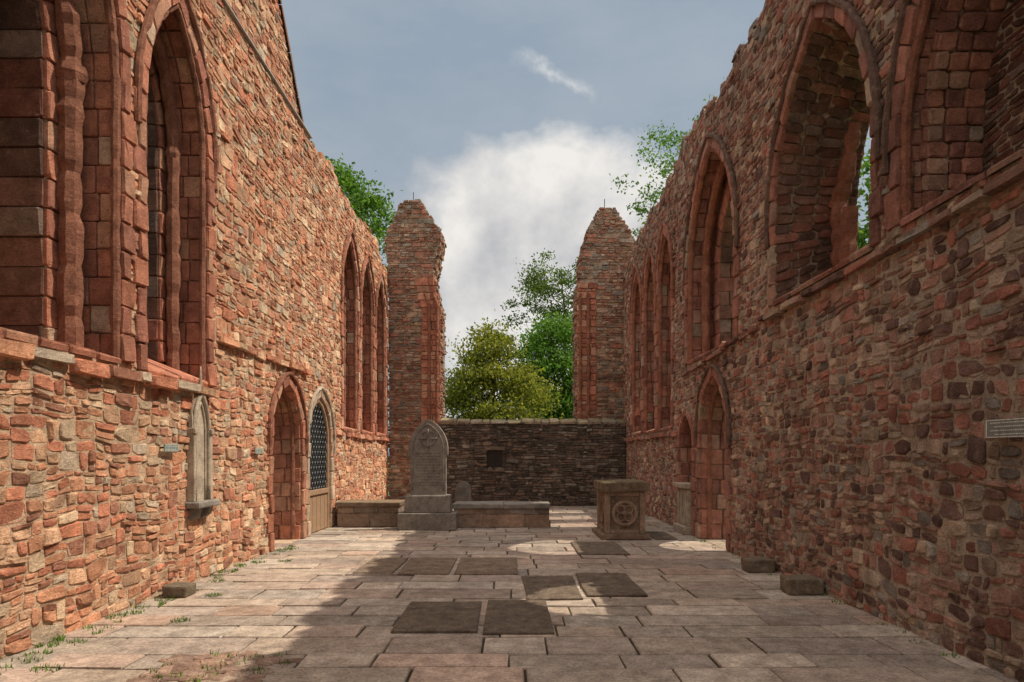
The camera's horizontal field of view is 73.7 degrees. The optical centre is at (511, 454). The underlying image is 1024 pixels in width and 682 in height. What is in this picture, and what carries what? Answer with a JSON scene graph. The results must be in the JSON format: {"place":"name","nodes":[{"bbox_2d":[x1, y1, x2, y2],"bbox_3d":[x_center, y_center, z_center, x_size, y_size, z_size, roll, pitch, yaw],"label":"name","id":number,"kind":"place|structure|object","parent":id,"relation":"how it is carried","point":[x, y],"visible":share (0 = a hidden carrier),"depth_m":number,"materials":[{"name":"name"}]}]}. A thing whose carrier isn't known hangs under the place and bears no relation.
{"place":"outdoors","nodes":[
{"label":"outdoors","id":0,"kind":"place"},
{"bbox_2d":[0,506,1017,681],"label":"paving","id":1,"kind":"structure","parent":0,"point":[726,612],"depth_m":6.38,"materials":[{"name":"stone"}]},
{"bbox_2d":[162,582,195,597],"bbox_3d":[-3.786,1.535,7.774,0.278,0.137,0.290,0,0,0],"label":"stone block","id":2,"kind":"object","parent":1,"relation":"on","point":[181,589],"depth_m":7.64,"materials":[{"name":"beige stone"}]},
{"bbox_2d":[126,650,303,681],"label":"worn cobble patch","id":3,"kind":"object","parent":1,"relation":"on","point":[187,665],"visible":0.94,"depth_m":5.09,"materials":[{"name":"stone"}]},
{"bbox_2d":[335,500,404,526],"bbox_3d":[-3.190,1.348,15.550,1.443,0.604,0.985,0,0,0],"label":"tomb","id":4,"kind":"object","parent":1,"relation":"on","point":[367,513],"visible":0.83,"depth_m":15.10,"materials":[{"name":"stone"}]},
{"bbox_2d":[352,557,407,573],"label":"ledger slab","id":5,"kind":"structure","parent":1,"relation":"in","point":[392,565],"depth_m":9.63,"materials":[{"name":"grey stone"}]},
{"bbox_2d":[397,558,456,574],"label":"ledger slab","id":6,"kind":"structure","parent":1,"relation":"in","point":[427,566],"depth_m":9.62,"materials":[{"name":"grey stone"}]},
{"bbox_2d":[397,419,457,530],"bbox_3d":[-1.800,0.418,14.749,1.249,2.375,0.709,0,0,0],"label":"gravestone","id":7,"kind":"object","parent":1,"relation":"on","point":[428,503],"visible":1,"depth_m":14.63,"materials":[{"name":"grey stone"}]},
{"bbox_2d":[391,601,481,632],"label":"ledger slab","id":8,"kind":"structure","parent":1,"relation":"in","point":[436,617],"depth_m":6.59,"materials":[{"name":"grey stone"}]},
{"bbox_2d":[455,481,470,501],"bbox_3d":[-1.190,1.120,16.660,0.380,0.960,0.120,0,0,0],"label":"headstone","id":9,"kind":"object","parent":1,"relation":"on","point":[462,490],"visible":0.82,"depth_m":16.60,"materials":[{"name":"grey stone"}]},
{"bbox_2d":[454,557,517,574],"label":"ledger slab","id":10,"kind":"structure","parent":1,"relation":"in","point":[485,566],"depth_m":9.62,"materials":[{"name":"grey stone"}]},
{"bbox_2d":[452,501,550,527],"bbox_3d":[-0.226,1.361,15.450,2.168,0.577,0.992,0,0,0],"label":"tomb","id":11,"kind":"object","parent":1,"relation":"on","point":[487,514],"visible":0.87,"depth_m":15.00,"materials":[{"name":"stone"}]},
{"bbox_2d":[483,599,554,634],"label":"ledger slab","id":12,"kind":"structure","parent":1,"relation":"in","point":[518,617],"depth_m":6.57,"materials":[{"name":"grey stone"}]},
{"bbox_2d":[521,576,582,600],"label":"ledger slab","id":13,"kind":"structure","parent":1,"relation":"in","point":[551,588],"depth_m":8.04,"materials":[{"name":"grey stone"}]},
{"bbox_2d":[571,541,629,554],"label":"ledger slab","id":14,"kind":"structure","parent":1,"relation":"in","point":[597,548],"depth_m":11.46,"materials":[{"name":"grey stone"}]},
{"bbox_2d":[576,572,647,596],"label":"ledger slab","id":15,"kind":"structure","parent":1,"relation":"on","point":[612,584],"depth_m":8.22,"materials":[{"name":"grey stone"}]},
{"bbox_2d":[592,479,650,539],"bbox_3d":[2.140,1.055,13.524,0.950,1.102,1.421,0,0,0],"label":"table tomb","id":16,"kind":"object","parent":1,"relation":"on","point":[620,509],"visible":1,"depth_m":12.92,"materials":[{"name":"stone"}]},
{"bbox_2d":[645,531,677,539],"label":"ledger slab","id":17,"kind":"structure","parent":1,"relation":"in","point":[659,535],"depth_m":13.30,"materials":[{"name":"grey stone"}]},
{"bbox_2d":[673,482,693,534],"bbox_3d":[3.570,1.090,14.060,0.300,1.020,0.920,0,0,0],"label":"niche tomb","id":18,"kind":"object","parent":1,"relation":"on","point":[684,520],"visible":0.86,"depth_m":13.77,"materials":[{"name":"stone"}]},
{"bbox_2d":[741,557,774,572],"bbox_3d":[3.370,1.512,9.366,0.377,0.182,0.313,0,0,0],"label":"stone block","id":19,"kind":"object","parent":1,"relation":"on","point":[758,564],"depth_m":9.22,"materials":[{"name":"brown stone"}]},
{"bbox_2d":[780,575,823,594],"bbox_3d":[3.359,1.511,7.933,0.396,0.193,0.317,0,0,0],"label":"stone block","id":20,"kind":"object","parent":1,"relation":"on","point":[801,585],"depth_m":7.78,"materials":[{"name":"stone"}]},
{"bbox_2d":[58,509,962,681],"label":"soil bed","id":21,"kind":"object","parent":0,"point":[525,674],"depth_m":6.18,"materials":[{"name":"brown soil"}]},
{"bbox_2d":[0,515,1022,681],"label":"joint grass","id":22,"kind":"structure","parent":0,"point":[62,638],"depth_m":5.89,"materials":[{"name":"green plant"}]},
{"bbox_2d":[278,0,871,453],"label":"sky","id":23,"kind":"structure","parent":0,"point":[510,121],"materials":[{"name":"blue"}]},
{"label":"ground","id":24,"kind":"structure","parent":0,"visible":0},
{"bbox_2d":[0,0,390,659],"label":"ruined wall","id":25,"kind":"structure","parent":24,"relation":"on","point":[176,210],"depth_m":8.27,"materials":[{"name":"red stone"}]},
{"bbox_2d":[159,444,177,451],"bbox_3d":[-3.978,-0.080,7.880,0.104,0.090,0.320,0,0,0],"label":"wall sign","id":26,"kind":"object","parent":25,"relation":"attached to","point":[170,447],"visible":1,"depth_m":7.85,"materials":[{"name":"paint"}]},
{"bbox_2d":[185,366,219,520],"bbox_3d":[-3.925,-0.140,8.640,0.210,1.960,0.600,0,0,0],"label":"wall memorial","id":27,"kind":"object","parent":25,"relation":"attached to","point":[201,502],"depth_m":8.63,"materials":[{"name":"stone"}]},
{"bbox_2d":[251,448,262,453],"bbox_3d":[-3.978,-0.060,10.600,0.104,0.090,0.300,0,0,0],"label":"wall sign","id":28,"kind":"object","parent":25,"relation":"attached to","point":[258,450],"visible":0.98,"depth_m":10.58,"materials":[{"name":"paint"}]},
{"bbox_2d":[308,399,328,532],"bbox_3d":[-4.080,0.210,14.203,0.160,2.780,1.565,0,0,0],"label":"wooden door","id":29,"kind":"structure","parent":25,"relation":"in","point":[319,496],"depth_m":14.38,"materials":[{"name":"brown wood"}]},
{"bbox_2d":[324,153,402,269],"bbox_3d":[-7.085,-5.041,27.103,6.904,13.419,6.714,0,0,0],"label":"tree","id":30,"kind":"object","parent":24,"relation":"on","point":[362,201],"visible":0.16,"depth_m":26.35,"materials":[{"name":"green plant"}]},
{"bbox_2d":[384,192,446,499],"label":"gable pier","id":31,"kind":"structure","parent":24,"relation":"on","point":[415,244],"depth_m":21.99,"materials":[{"name":"stone"}]},
{"bbox_2d":[444,309,568,421],"bbox_3d":[-0.683,-2.802,33.931,7.219,8.956,6.376,0,0,0],"label":"tree","id":32,"kind":"object","parent":24,"relation":"on","point":[490,351],"visible":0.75,"depth_m":33.17,"materials":[{"name":"green plant"}]},
{"bbox_2d":[439,418,625,505],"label":"end wall","id":33,"kind":"structure","parent":24,"relation":"on","point":[559,462],"depth_m":21.48,"materials":[{"name":"stone"}]},
{"bbox_2d":[496,308,573,419],"bbox_3d":[2.333,-3.242,38.104,6.960,9.872,6.423,0,0,0],"label":"tree","id":34,"kind":"object","parent":24,"relation":"on","point":[557,362],"visible":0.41,"depth_m":36.92,"materials":[{"name":"green plant"}]},
{"bbox_2d":[499,247,577,418],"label":"tree","id":35,"kind":"object","parent":24,"relation":"on","point":[539,286],"visible":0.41,"depth_m":41.53,"materials":[{"name":"green plant"}]},
{"bbox_2d":[571,199,635,420],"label":"gable pier","id":36,"kind":"structure","parent":24,"relation":"on","point":[607,248],"depth_m":22.07,"materials":[{"name":"stone"}]},
{"bbox_2d":[609,99,705,236],"bbox_3d":[6.796,-5.360,25.088,6.565,14.070,5.032,0,0,0],"label":"tree","id":37,"kind":"object","parent":24,"relation":"on","point":[663,171],"visible":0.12,"depth_m":24.80,"materials":[{"name":"green plant"}]},
{"bbox_2d":[623,0,1023,681],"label":"ruined wall","id":38,"kind":"structure","parent":24,"relation":"on","point":[811,388],"depth_m":7.24,"materials":[{"name":"stone"}]},
{"bbox_2d":[325,22,754,268],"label":"wall top grass","id":39,"kind":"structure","parent":38,"relation":"on","point":[639,230],"depth_m":17.04,"materials":[{"name":"green plant"}]},
{"bbox_2d":[986,417,1023,438],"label":"wall sign","id":40,"kind":"object","parent":38,"relation":"attached to","point":[1006,428],"visible":1,"depth_m":4.88,"materials":[{"name":"metal"}]},
{"bbox_2d":[857,138,871,249],"bbox_3d":[10.351,-3.270,17.295,7.105,9.907,5.977,0,0,0],"label":"tree","id":41,"kind":"object","parent":24,"relation":"on","point":[862,237],"visible":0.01,"depth_m":16.58,"materials":[{"name":"green plant"}]}
]}

